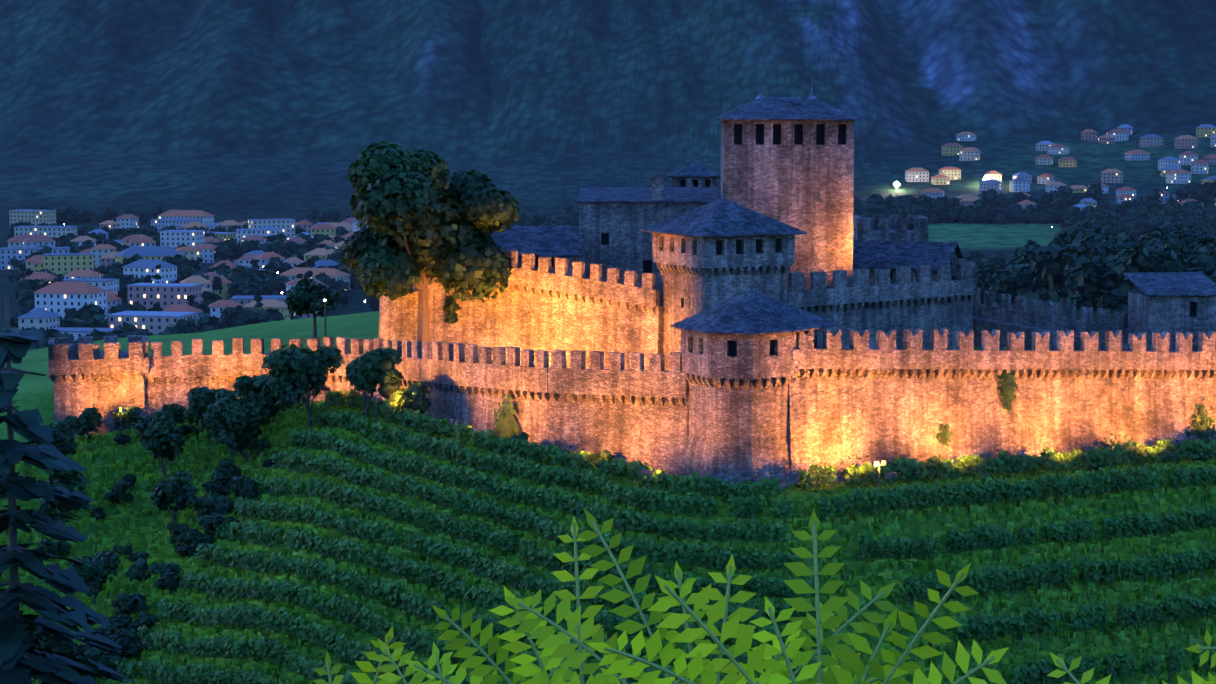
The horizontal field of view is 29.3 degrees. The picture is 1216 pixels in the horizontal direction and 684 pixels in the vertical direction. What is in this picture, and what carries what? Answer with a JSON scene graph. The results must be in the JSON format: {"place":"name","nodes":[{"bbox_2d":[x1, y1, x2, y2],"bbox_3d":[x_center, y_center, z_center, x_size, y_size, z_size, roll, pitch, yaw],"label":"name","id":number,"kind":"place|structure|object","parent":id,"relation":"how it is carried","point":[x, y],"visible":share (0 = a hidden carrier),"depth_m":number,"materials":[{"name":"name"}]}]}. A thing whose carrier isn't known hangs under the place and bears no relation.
{"place":"outdoors","nodes":[
{"label":"outdoors","id":0,"kind":"place"},
{"bbox_2d":[0,0,1215,683],"bbox_3d":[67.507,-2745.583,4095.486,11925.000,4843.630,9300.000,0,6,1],"label":"ground","id":1,"kind":"structure","parent":0,"point":[234,110],"depth_m":2499.23,"materials":[{"name":"green plant"}]},
{"bbox_2d":[0,297,134,683],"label":"conifer","id":2,"kind":"object","parent":1,"relation":"on","point":[17,635],"depth_m":47.45,"materials":[{"name":"green plant"}]},
{"bbox_2d":[0,142,1212,682],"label":"tree","id":3,"kind":"object","parent":1,"relation":"on","point":[396,200],"depth_m":209.60,"materials":[{"name":"green plant"}]},
{"bbox_2d":[0,395,1215,683],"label":"grass tufts","id":4,"kind":"object","parent":1,"relation":"on","point":[274,433],"visible":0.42,"depth_m":174.80,"materials":[{"name":"green plant"}]},
{"bbox_2d":[0,128,1215,339],"bbox_3d":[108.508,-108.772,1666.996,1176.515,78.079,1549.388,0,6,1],"label":"houses","id":5,"kind":"structure","parent":1,"relation":"on","point":[34,218],"depth_m":1493.05,"materials":[{"name":"beige paint"}]},
{"bbox_2d":[0,124,1215,331],"bbox_3d":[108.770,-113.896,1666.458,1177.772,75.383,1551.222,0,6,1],"label":"town roofs","id":6,"kind":"structure","parent":5,"relation":"on","point":[82,286],"depth_m":1359.56,"materials":[{"name":"tile"}]},
{"bbox_2d":[2,128,1215,337],"bbox_3d":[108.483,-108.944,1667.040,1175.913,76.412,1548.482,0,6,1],"label":"town windows","id":7,"kind":"structure","parent":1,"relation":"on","point":[358,228],"depth_m":1491.96,"materials":[{"name":"yellow glass"}]},
{"bbox_2d":[6,179,1215,349],"bbox_3d":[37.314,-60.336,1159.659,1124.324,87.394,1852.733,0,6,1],"label":"valley trees","id":8,"kind":"object","parent":1,"relation":"on","point":[1097,252],"visible":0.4,"depth_m":1194.53,"materials":[{"name":"green plant"}]},
{"bbox_2d":[8,131,1215,328],"bbox_3d":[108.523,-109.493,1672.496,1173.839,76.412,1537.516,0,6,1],"label":"lit town windows","id":9,"kind":"structure","parent":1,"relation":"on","point":[144,296],"depth_m":1405.15,"materials":[{"name":"yellow glass"}]},
{"bbox_2d":[48,121,1215,489],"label":"castle","id":10,"kind":"structure","parent":1,"relation":"on","point":[592,351],"depth_m":206.18,"materials":[{"name":"beige stone"}]},
{"bbox_2d":[492,77,1215,334],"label":"castle roofs","id":11,"kind":"structure","parent":10,"relation":"on","point":[752,311],"depth_m":227.97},
{"bbox_2d":[115,349,1181,509],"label":"floodlights","id":12,"kind":"object","parent":1,"relation":"on","point":[874,463],"visible":0.77,"depth_m":186.19,"materials":[{"name":"black metal"}]},
{"bbox_2d":[114,389,1215,683],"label":"vineyard vines","id":13,"kind":"object","parent":1,"relation":"on","point":[694,487],"visible":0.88,"depth_m":172.61,"materials":[{"name":"green plant"}]},
{"bbox_2d":[123,397,1215,683],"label":"vineyard posts","id":14,"kind":"object","parent":1,"relation":"on","point":[707,567],"visible":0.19,"depth_m":174.07,"materials":[{"name":"brown wood"}]},
{"bbox_2d":[313,508,1215,683],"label":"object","id":15,"kind":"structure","parent":1,"relation":"on","point":[559,647],"depth_m":4.28,"materials":[{"name":"green plant"}]},
{"bbox_2d":[387,346,1215,467],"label":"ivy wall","id":16,"kind":"structure","parent":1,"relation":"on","point":[505,421],"depth_m":195.34,"materials":[{"name":"green plant"}]},
{"bbox_2d":[893,176,988,187],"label":"sports field lamps","id":17,"kind":"object","parent":1,"relation":"on","point":[896,184],"visible":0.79,"depth_m":2139.91,"materials":[{"name":"white"}]}
]}

